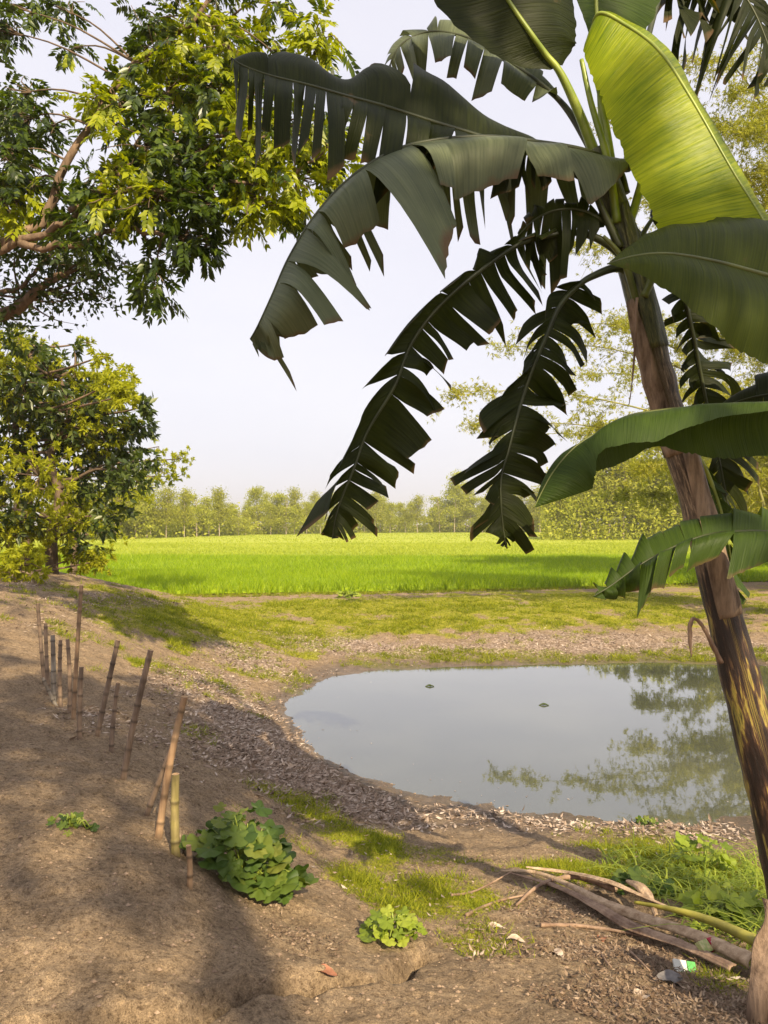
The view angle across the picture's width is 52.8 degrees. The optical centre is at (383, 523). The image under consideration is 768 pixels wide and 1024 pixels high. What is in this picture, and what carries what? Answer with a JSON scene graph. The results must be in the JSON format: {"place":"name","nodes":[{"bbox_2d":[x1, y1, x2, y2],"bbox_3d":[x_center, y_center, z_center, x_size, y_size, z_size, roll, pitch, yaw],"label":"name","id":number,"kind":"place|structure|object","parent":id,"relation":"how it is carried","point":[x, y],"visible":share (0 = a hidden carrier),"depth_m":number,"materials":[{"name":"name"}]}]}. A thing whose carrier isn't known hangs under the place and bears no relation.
{"place":"outdoors","nodes":[
{"label":"outdoors","id":0,"kind":"place"},
{"bbox_2d":[0,525,767,1023],"bbox_3d":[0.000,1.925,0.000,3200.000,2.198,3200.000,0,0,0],"label":"ground","id":1,"kind":"structure","parent":0,"point":[232,991],"depth_m":3.89,"materials":[{"name":"soil"}]},
{"bbox_2d":[36,603,45,684],"bbox_3d":[-3.129,1.142,7.078,0.106,0.835,0.040,0,0,0],"label":"bamboo stake","id":2,"kind":"object","parent":1,"relation":"on","point":[42,662],"visible":0.77,"depth_m":7.06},
{"bbox_2d":[44,623,49,695],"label":"bamboo stake","id":3,"kind":"object","parent":1,"relation":"on","point":[46,657],"visible":0.83,"depth_m":6.74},
{"bbox_2d":[41,677,57,705],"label":"bamboo stake","id":4,"kind":"object","parent":1,"relation":"on","point":[51,696],"visible":0.95,"depth_m":6.43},
{"bbox_2d":[50,635,56,700],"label":"bamboo stake","id":5,"kind":"object","parent":1,"relation":"on","point":[53,669],"visible":0.88,"depth_m":6.47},
{"bbox_2d":[0,501,118,584],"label":"shrub","id":6,"kind":"object","parent":1,"relation":"on","point":[12,555],"visible":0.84,"depth_m":15.52,"materials":[{"name":"green plant"}]},
{"bbox_2d":[57,640,62,706],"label":"bamboo stake","id":7,"kind":"object","parent":1,"relation":"on","point":[60,695],"visible":0.91,"depth_m":6.37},
{"bbox_2d":[0,215,136,349],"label":"leaved tree","id":8,"kind":"object","parent":1,"relation":"on","point":[25,299],"visible":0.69,"depth_m":8.03,"materials":[{"name":"green plant"}]},
{"bbox_2d":[66,639,71,712],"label":"bamboo stake","id":9,"kind":"object","parent":1,"relation":"on","point":[69,690],"visible":0.94,"depth_m":6.16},
{"bbox_2d":[46,811,99,836],"bbox_3d":[-1.393,1.329,3.447,0.187,0.102,0.195,0,0,23],"label":"leafy weed","id":10,"kind":"object","parent":1,"relation":"on","point":[74,820],"visible":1,"depth_m":3.44,"materials":[{"name":"green plant"}]},
{"bbox_2d":[71,585,82,719],"bbox_3d":[-2.338,1.036,5.891,0.099,1.139,0.038,0,0,0],"label":"bamboo stake","id":11,"kind":"object","parent":1,"relation":"on","point":[75,677],"visible":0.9,"depth_m":5.88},
{"bbox_2d":[76,666,83,739],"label":"bamboo stake","id":12,"kind":"object","parent":1,"relation":"on","point":[79,730],"visible":0.97,"depth_m":5.35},
{"bbox_2d":[0,322,164,573],"bbox_3d":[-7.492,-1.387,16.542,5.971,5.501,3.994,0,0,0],"label":"broadleaf tree","id":13,"kind":"object","parent":1,"relation":"on","point":[121,477],"visible":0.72,"depth_m":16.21,"materials":[{"name":"green plant"}]},
{"bbox_2d":[94,639,119,736],"bbox_3d":[-1.988,1.215,5.538,0.203,0.776,0.044,0,0,0],"label":"bamboo stake","id":14,"kind":"object","parent":1,"relation":"on","point":[106,693],"visible":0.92,"depth_m":5.52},
{"bbox_2d":[109,682,119,752],"bbox_3d":[-1.808,1.322,5.185,0.080,0.521,0.038,0,0,0],"label":"bamboo stake","id":15,"kind":"object","parent":1,"relation":"on","point":[113,720],"visible":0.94,"depth_m":5.17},
{"bbox_2d":[120,649,153,779],"bbox_3d":[-1.444,1.153,4.492,0.214,0.851,0.045,0,0,0],"label":"bamboo stake","id":16,"kind":"object","parent":1,"relation":"on","point":[132,730],"visible":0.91,"depth_m":4.48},
{"bbox_2d":[144,745,169,815],"bbox_3d":[-1.153,1.318,3.963,0.186,0.440,0.034,0,0,0],"label":"bamboo stake","id":17,"kind":"object","parent":1,"relation":"on","point":[150,803],"visible":0.67,"depth_m":3.95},
{"bbox_2d":[155,696,187,838],"bbox_3d":[-1.011,1.183,3.657,0.167,0.741,0.043,0,0,0],"label":"bamboo stake","id":18,"kind":"object","parent":1,"relation":"on","point":[164,795],"visible":0.95,"depth_m":3.64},
{"bbox_2d":[170,773,179,856],"bbox_3d":[-0.957,1.355,3.551,0.049,0.417,0.048,0,0,0],"label":"bamboo stake","id":19,"kind":"object","parent":1,"relation":"on","point":[174,828],"visible":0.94,"depth_m":3.54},
{"bbox_2d":[0,0,363,328],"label":"pinnate tree","id":20,"kind":"object","parent":1,"relation":"on","point":[197,114],"visible":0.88,"depth_m":6.77,"materials":[{"name":"green plant"}]},
{"bbox_2d":[186,844,192,889],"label":"bamboo stake","id":21,"kind":"object","parent":1,"relation":"on","point":[189,857],"visible":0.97,"depth_m":3.22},
{"bbox_2d":[180,827,204,855],"bbox_3d":[-0.885,1.481,3.662,0.180,0.136,0.103,0,0,-36],"label":"twig tangle","id":22,"kind":"object","parent":1,"relation":"on","point":[183,850],"visible":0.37,"depth_m":3.60,"materials":[{"name":"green plant"}]},
{"bbox_2d":[179,800,318,904],"bbox_3d":[-0.633,1.521,3.621,0.589,0.404,0.550,0,0,23],"label":"leafy weed","id":23,"kind":"object","parent":1,"relation":"on","point":[230,832],"visible":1,"depth_m":3.52,"materials":[{"name":"green plant"}]},
{"bbox_2d":[316,964,336,975],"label":"dead leaf","id":24,"kind":"object","parent":1,"relation":"on","point":[328,970],"visible":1,"depth_m":2.81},
{"bbox_2d":[336,589,360,598],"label":"leafy weed","id":25,"kind":"object","parent":1,"relation":"on","point":[346,594],"visible":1,"depth_m":21.18,"materials":[{"name":"green plant"}]},
{"bbox_2d":[0,531,732,556],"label":"ripening rice","id":26,"kind":"object","parent":1,"relation":"on","point":[421,545],"visible":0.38,"depth_m":60.45,"materials":[{"name":"plant"}]},
{"bbox_2d":[0,593,758,1023],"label":"soil clods","id":27,"kind":"object","parent":1,"relation":"on","point":[292,901],"visible":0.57,"depth_m":3.20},
{"bbox_2d":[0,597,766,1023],"bbox_3d":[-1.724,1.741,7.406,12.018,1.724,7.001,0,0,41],"label":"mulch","id":28,"kind":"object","parent":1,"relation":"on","point":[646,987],"visible":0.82,"depth_m":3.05,"materials":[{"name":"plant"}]},
{"bbox_2d":[0,576,767,996],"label":"grass","id":29,"kind":"structure","parent":1,"relation":"on","point":[382,842],"depth_m":12.61,"materials":[{"name":"plant"}]},
{"bbox_2d":[0,577,767,980],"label":"leaf litter","id":30,"kind":"object","parent":1,"relation":"on","point":[304,769],"visible":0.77,"depth_m":7.00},
{"bbox_2d":[1,552,767,594],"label":"rice blades","id":31,"kind":"object","parent":1,"relation":"on","point":[316,567],"visible":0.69,"depth_m":28.34,"materials":[{"name":"plant"}]},
{"bbox_2d":[356,904,427,947],"bbox_3d":[0.034,1.767,3.369,0.312,0.164,0.284,0,0,0],"label":"leafy weed","id":32,"kind":"object","parent":1,"relation":"on","point":[405,922],"visible":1,"depth_m":3.33,"materials":[{"name":"green plant"}]},
{"bbox_2d":[166,583,697,597],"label":"bund grass","id":33,"kind":"structure","parent":1,"relation":"on","point":[282,594],"depth_m":22.72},
{"bbox_2d":[450,869,514,895],"bbox_3d":[0.594,2.078,4.501,0.018,0.134,0.743,0,0,38],"label":"dry stick","id":34,"kind":"object","parent":1,"relation":"on","point":[475,890],"visible":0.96,"depth_m":4.44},
{"bbox_2d":[465,894,524,916],"bbox_3d":[0.579,2.022,4.138,0.080,0.107,0.553,0,0,43],"label":"dry stick","id":35,"kind":"object","parent":1,"relation":"on","point":[489,904],"visible":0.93,"depth_m":4.19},
{"bbox_2d":[488,922,504,928],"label":"dead leaf","id":36,"kind":"object","parent":1,"relation":"on","point":[495,923],"visible":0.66,"depth_m":3.78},
{"bbox_2d":[230,0,767,1023],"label":"banana plant","id":37,"kind":"object","parent":1,"relation":"on","point":[678,162],"visible":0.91,"depth_m":2.85,"materials":[{"name":"green plant"}]},
{"bbox_2d":[507,934,524,941],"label":"dead leaf","id":38,"kind":"object","parent":1,"relation":"on","point":[514,936],"visible":0.99,"depth_m":3.56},
{"bbox_2d":[550,948,563,957],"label":"dead leaf","id":39,"kind":"object","parent":1,"relation":"on","point":[559,951],"visible":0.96,"depth_m":3.36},
{"bbox_2d":[427,35,767,574],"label":"bamboo clump","id":40,"kind":"object","parent":1,"relation":"on","point":[754,131],"visible":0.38,"depth_m":15.06,"materials":[{"name":"green plant"}]},
{"bbox_2d":[540,922,654,939],"bbox_3d":[1.120,1.966,3.729,0.709,0.111,0.192,0,0,24],"label":"dry stick","id":41,"kind":"object","parent":1,"relation":"on","point":[543,924],"visible":0.71,"depth_m":3.82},
{"bbox_2d":[594,944,611,967],"bbox_3d":[0.948,1.879,3.370,0.019,0.144,0.417,0,0,7],"label":"dry stick","id":42,"kind":"object","parent":1,"relation":"on","point":[604,958],"visible":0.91,"depth_m":3.27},
{"bbox_2d":[482,303,767,545],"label":"bamboo clump","id":43,"kind":"object","parent":1,"relation":"on","point":[638,466],"visible":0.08,"depth_m":24.11,"materials":[{"name":"green plant"}]},
{"bbox_2d":[501,866,755,971],"bbox_3d":[1.199,1.957,4.026,0.617,0.367,1.778,0,0,-34],"label":"fallen stalk","id":44,"kind":"object","parent":1,"relation":"on","point":[616,913],"visible":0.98,"depth_m":3.81,"materials":[{"name":"wood"}]},
{"bbox_2d":[695,937,714,952],"bbox_3d":[1.415,1.852,3.394,0.105,0.061,0.057,0,0,-33],"label":"cardboard packet","id":45,"kind":"object","parent":44,"relation":"on","point":[704,944],"visible":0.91,"depth_m":3.38},
{"bbox_2d":[629,950,649,970],"bbox_3d":[1.077,1.849,3.282,0.022,0.094,0.285,0,0,3],"label":"dry stick","id":46,"kind":"object","parent":1,"relation":"on","point":[639,960],"visible":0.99,"depth_m":3.24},
{"bbox_2d":[634,988,650,998],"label":"dead leaf","id":47,"kind":"object","parent":1,"relation":"on","point":[643,996],"visible":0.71,"depth_m":2.88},
{"bbox_2d":[633,815,658,826],"bbox_3d":[2.246,2.534,6.623,0.227,0.096,0.162,0,0,26],"label":"leafy weed","id":48,"kind":"object","parent":1,"relation":"on","point":[646,819],"visible":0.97,"depth_m":6.62,"materials":[{"name":"green plant"}]},
{"bbox_2d":[533,217,767,616],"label":"banana plant","id":49,"kind":"object","parent":1,"relation":"on","point":[714,272],"visible":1,"depth_m":2.41,"materials":[{"name":"green plant"}]},
{"bbox_2d":[610,865,690,897],"bbox_3d":[1.491,2.049,4.427,0.412,0.200,0.365,0,0,-34],"label":"gourd vine","id":50,"kind":"object","parent":1,"relation":"on","point":[634,873],"visible":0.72,"depth_m":4.39,"materials":[{"name":"green plant"}]},
{"bbox_2d":[553,825,766,968],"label":"long grass","id":51,"kind":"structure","parent":1,"relation":"on","point":[747,877],"depth_m":4.68,"materials":[{"name":"green plant"}]},
{"bbox_2d":[653,969,682,985],"bbox_3d":[1.140,1.793,3.034,0.153,0.047,0.088,0,0,0],"label":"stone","id":52,"kind":"object","parent":1,"relation":"on","point":[669,975],"visible":0.75,"depth_m":3.06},
{"bbox_2d":[672,958,695,971],"bbox_3d":[1.267,1.869,3.261,0.096,0.047,0.056,0,0,4],"label":"cardboard packet","id":53,"kind":"object","parent":1,"relation":"on","point":[683,964],"visible":0.52,"depth_m":3.27},
{"bbox_2d":[669,831,758,881],"bbox_3d":[2.063,2.142,5.031,0.588,0.309,0.482,0,0,-31],"label":"gourd vine","id":54,"kind":"object","parent":1,"relation":"on","point":[683,843],"visible":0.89,"depth_m":4.99,"materials":[{"name":"green plant"}]},
{"bbox_2d":[673,882,764,929],"bbox_3d":[1.761,1.955,3.975,0.557,0.198,0.518,0,0,0],"label":"gourd vine","id":55,"kind":"object","parent":1,"relation":"on","point":[742,900],"visible":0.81,"depth_m":3.91,"materials":[{"name":"green plant"}]},
{"bbox_2d":[0,0,767,524],"label":"sky","id":56,"kind":"structure","parent":0,"point":[244,423],"materials":[{"name":"white"}]},
{"bbox_2d":[1,530,767,593],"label":"rice field","id":57,"kind":"structure","parent":0,"point":[224,540],"depth_m":56.11,"materials":[{"name":"plant"}]},
{"bbox_2d":[95,484,140,525],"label":"field edge tree","id":58,"kind":"object","parent":57,"relation":"on","point":[128,503],"visible":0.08,"depth_m":93.11,"materials":[{"name":"green plant"}]},
{"bbox_2d":[46,439,195,573],"bbox_3d":[-8.390,-0.196,24.536,3.615,4.991,5.282,0,0,-42],"label":"feathery tree","id":59,"kind":"object","parent":57,"relation":"on","point":[177,458],"visible":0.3,"depth_m":23.82,"materials":[{"name":"green plant"}]},
{"bbox_2d":[112,488,145,538],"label":"field edge tree","id":60,"kind":"object","parent":57,"relation":"on","point":[121,523],"visible":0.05,"depth_m":95.85,"materials":[{"name":"green plant"}]},
{"bbox_2d":[126,488,158,536],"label":"field edge tree","id":61,"kind":"object","parent":57,"relation":"on","point":[142,503],"visible":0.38,"depth_m":99.04,"materials":[{"name":"green plant"}]},
{"bbox_2d":[135,471,165,537],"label":"field edge tree","id":62,"kind":"object","parent":57,"relation":"on","point":[155,496],"visible":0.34,"depth_m":100.91,"materials":[{"name":"green plant"}]},
{"bbox_2d":[140,497,168,533],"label":"field edge tree","id":63,"kind":"object","parent":57,"relation":"on","point":[157,523],"visible":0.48,"depth_m":101.59,"materials":[{"name":"green plant"}]},
{"bbox_2d":[150,484,183,537],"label":"field edge tree","id":64,"kind":"object","parent":57,"relation":"on","point":[166,507],"visible":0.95,"depth_m":102.26,"materials":[{"name":"green plant"}]},
{"bbox_2d":[171,485,199,536],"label":"field edge tree","id":65,"kind":"object","parent":57,"relation":"on","point":[186,498],"visible":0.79,"depth_m":105.67,"materials":[{"name":"green plant"}]},
{"bbox_2d":[180,491,216,536],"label":"field edge tree","id":66,"kind":"object","parent":57,"relation":"on","point":[196,507],"visible":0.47,"depth_m":114.19,"materials":[{"name":"green plant"}]},
{"bbox_2d":[195,494,221,535],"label":"field edge tree","id":67,"kind":"object","parent":57,"relation":"on","point":[208,504],"visible":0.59,"depth_m":116.12,"materials":[{"name":"green plant"}]},
{"bbox_2d":[206,487,235,535],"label":"field edge tree","id":68,"kind":"object","parent":57,"relation":"on","point":[225,512],"visible":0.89,"depth_m":117.66,"materials":[{"name":"green plant"}]},
{"bbox_2d":[224,501,241,526],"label":"field edge tree","id":69,"kind":"object","parent":57,"relation":"on","point":[235,507],"visible":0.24,"depth_m":125.12,"materials":[{"name":"green plant"}]},
{"bbox_2d":[226,506,250,535],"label":"field edge tree","id":70,"kind":"object","parent":57,"relation":"on","point":[237,520],"visible":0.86,"depth_m":122.29,"materials":[{"name":"green plant"}]},
{"bbox_2d":[238,500,253,522],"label":"field edge tree","id":71,"kind":"object","parent":57,"relation":"on","point":[247,503],"visible":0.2,"depth_m":141.27,"materials":[{"name":"green plant"}]},
{"bbox_2d":[240,511,254,533],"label":"field edge tree","id":72,"kind":"object","parent":57,"relation":"on","point":[245,514],"visible":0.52,"depth_m":129.19,"materials":[{"name":"green plant"}]},
{"bbox_2d":[242,485,268,523],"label":"field edge tree","id":73,"kind":"object","parent":57,"relation":"on","point":[255,492],"visible":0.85,"depth_m":136.02,"materials":[{"name":"green plant"}]},
{"bbox_2d":[259,492,273,523],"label":"field edge tree","id":74,"kind":"object","parent":57,"relation":"on","point":[266,495],"visible":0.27,"depth_m":150.69,"materials":[{"name":"green plant"}]},
{"bbox_2d":[263,502,277,534],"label":"field edge tree","id":75,"kind":"object","parent":57,"relation":"on","point":[270,521],"visible":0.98,"depth_m":132.08,"materials":[{"name":"green plant"}]},
{"bbox_2d":[263,490,286,533],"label":"field edge tree","id":76,"kind":"object","parent":57,"relation":"on","point":[274,502],"visible":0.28,"depth_m":134.98,"materials":[{"name":"green plant"}]},
{"bbox_2d":[265,490,305,533],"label":"field edge tree","id":77,"kind":"object","parent":57,"relation":"on","point":[282,509],"visible":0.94,"depth_m":132.52,"materials":[{"name":"green plant"}]},
{"bbox_2d":[284,484,309,533],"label":"field edge tree","id":78,"kind":"object","parent":57,"relation":"on","point":[293,493],"visible":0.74,"depth_m":134.87,"materials":[{"name":"green plant"}]},
{"bbox_2d":[299,499,314,533],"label":"field edge tree","id":79,"kind":"object","parent":57,"relation":"on","point":[307,505],"visible":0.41,"depth_m":142.93,"materials":[{"name":"green plant"}]},
{"bbox_2d":[304,490,322,509],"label":"field edge tree","id":80,"kind":"object","parent":57,"relation":"on","point":[315,497],"visible":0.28,"depth_m":162.92,"materials":[{"name":"green plant"}]},
{"bbox_2d":[314,497,328,532],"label":"field edge tree","id":81,"kind":"object","parent":57,"relation":"on","point":[320,521],"visible":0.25,"depth_m":144.98,"materials":[{"name":"green plant"}]},
{"bbox_2d":[365,490,386,525],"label":"field edge tree","id":82,"kind":"object","parent":57,"relation":"on","point":[377,514],"visible":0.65,"depth_m":155.98,"materials":[{"name":"green plant"}]},
{"bbox_2d":[376,496,391,525],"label":"field edge tree","id":83,"kind":"object","parent":57,"relation":"on","point":[384,507],"visible":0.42,"depth_m":162.17,"materials":[{"name":"green plant"}]},
{"bbox_2d":[383,501,404,526],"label":"field edge tree","id":84,"kind":"object","parent":57,"relation":"on","point":[392,519],"visible":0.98,"depth_m":158.17,"materials":[{"name":"green plant"}]},
{"bbox_2d":[37,467,755,540],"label":"undergrowth","id":85,"kind":"object","parent":57,"relation":"on","point":[601,527],"visible":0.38,"depth_m":93.91,"materials":[{"name":"plant"}]},
{"bbox_2d":[393,501,406,526],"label":"field edge tree","id":86,"kind":"object","parent":57,"relation":"on","point":[400,506],"visible":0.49,"depth_m":164.62,"materials":[{"name":"green plant"}]},
{"bbox_2d":[398,507,411,532],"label":"field edge tree","id":87,"kind":"object","parent":57,"relation":"on","point":[404,515],"visible":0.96,"depth_m":162.09,"materials":[{"name":"green plant"}]},
{"bbox_2d":[406,500,416,524],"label":"field edge tree","id":88,"kind":"object","parent":57,"relation":"on","point":[409,505],"visible":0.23,"depth_m":187.18,"materials":[{"name":"green plant"}]},
{"bbox_2d":[406,493,429,532],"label":"field edge tree","id":89,"kind":"object","parent":57,"relation":"on","point":[418,502],"visible":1,"depth_m":161.29,"materials":[{"name":"green plant"}]},
{"bbox_2d":[423,513,437,530],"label":"field edge tree","id":90,"kind":"object","parent":57,"relation":"on","point":[429,525],"visible":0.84,"depth_m":165.84,"materials":[{"name":"green plant"}]},
{"bbox_2d":[423,495,453,531],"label":"field edge tree","id":91,"kind":"object","parent":57,"relation":"on","point":[437,510],"visible":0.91,"depth_m":165.57,"materials":[{"name":"green plant"}]},
{"bbox_2d":[433,489,463,531],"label":"field edge tree","id":92,"kind":"object","parent":57,"relation":"on","point":[448,503],"visible":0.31,"depth_m":169.74,"materials":[{"name":"green plant"}]},
{"bbox_2d":[439,469,471,531],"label":"field edge tree","id":93,"kind":"object","parent":57,"relation":"on","point":[456,489],"visible":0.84,"depth_m":165.10,"materials":[{"name":"green plant"}]},
{"bbox_2d":[453,481,478,531],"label":"field edge tree","id":94,"kind":"object","parent":57,"relation":"on","point":[472,493],"visible":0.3,"depth_m":167.80,"materials":[{"name":"green plant"}]},
{"bbox_2d":[456,496,484,529],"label":"field edge tree","id":95,"kind":"object","parent":57,"relation":"on","point":[472,510],"visible":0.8,"depth_m":165.58,"materials":[{"name":"green plant"}]},
{"bbox_2d":[473,494,488,532],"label":"field edge tree","id":96,"kind":"object","parent":57,"relation":"on","point":[482,507],"visible":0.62,"depth_m":164.82,"materials":[{"name":"green plant"}]},
{"bbox_2d":[525,497,537,523],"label":"field edge tree","id":97,"kind":"object","parent":57,"relation":"on","point":[527,501],"visible":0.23,"depth_m":171.84,"materials":[{"name":"green plant"}]},
{"bbox_2d":[526,485,546,531],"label":"field edge tree","id":98,"kind":"object","parent":57,"relation":"on","point":[534,516],"visible":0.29,"depth_m":166.80,"materials":[{"name":"green plant"}]},
{"bbox_2d":[532,469,577,532],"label":"field edge tree","id":99,"kind":"object","parent":57,"relation":"on","point":[558,505],"visible":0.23,"depth_m":93.20,"materials":[{"name":"green plant"}]},
{"bbox_2d":[553,471,612,539],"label":"field edge tree","id":100,"kind":"object","parent":57,"relation":"on","point":[579,503],"visible":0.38,"depth_m":90.85,"materials":[{"name":"green plant"}]},
{"bbox_2d":[567,468,611,538],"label":"field edge tree","id":101,"kind":"object","parent":57,"relation":"on","point":[599,473],"visible":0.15,"depth_m":92.00,"materials":[{"name":"green plant"}]},
{"bbox_2d":[570,413,646,538],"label":"field edge tree","id":102,"kind":"object","parent":57,"relation":"on","point":[599,485],"visible":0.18,"depth_m":91.81,"materials":[{"name":"green plant"}]},
{"bbox_2d":[594,452,656,539],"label":"field edge tree","id":103,"kind":"object","parent":57,"relation":"on","point":[616,484],"visible":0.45,"depth_m":90.57,"materials":[{"name":"green plant"}]},
{"bbox_2d":[602,448,668,537],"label":"field edge tree","id":104,"kind":"object","parent":57,"relation":"on","point":[648,483],"visible":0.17,"depth_m":91.61,"materials":[{"name":"green plant"}]},
{"bbox_2d":[627,472,681,534],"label":"field edge tree","id":105,"kind":"object","parent":57,"relation":"on","point":[651,487],"visible":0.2,"depth_m":92.15,"materials":[{"name":"green plant"}]},
{"bbox_2d":[642,404,674,529],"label":"field edge tree","id":106,"kind":"object","parent":57,"relation":"on","point":[657,455],"visible":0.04,"depth_m":94.21,"materials":[{"name":"green plant"}]},
{"bbox_2d":[646,470,682,529],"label":"field edge tree","id":107,"kind":"object","parent":57,"relation":"on","point":[673,514],"visible":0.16,"depth_m":91.52,"materials":[{"name":"green plant"}]},
{"bbox_2d":[594,376,767,517],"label":"bamboo clump","id":108,"kind":"object","parent":57,"relation":"on","point":[622,495],"visible":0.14,"depth_m":33.48,"materials":[{"name":"green plant"}]},
{"bbox_2d":[284,662,767,826],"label":"pond water","id":109,"kind":"structure","parent":0,"point":[621,741],"depth_m":9.51,"materials":[{"name":"liquid"}]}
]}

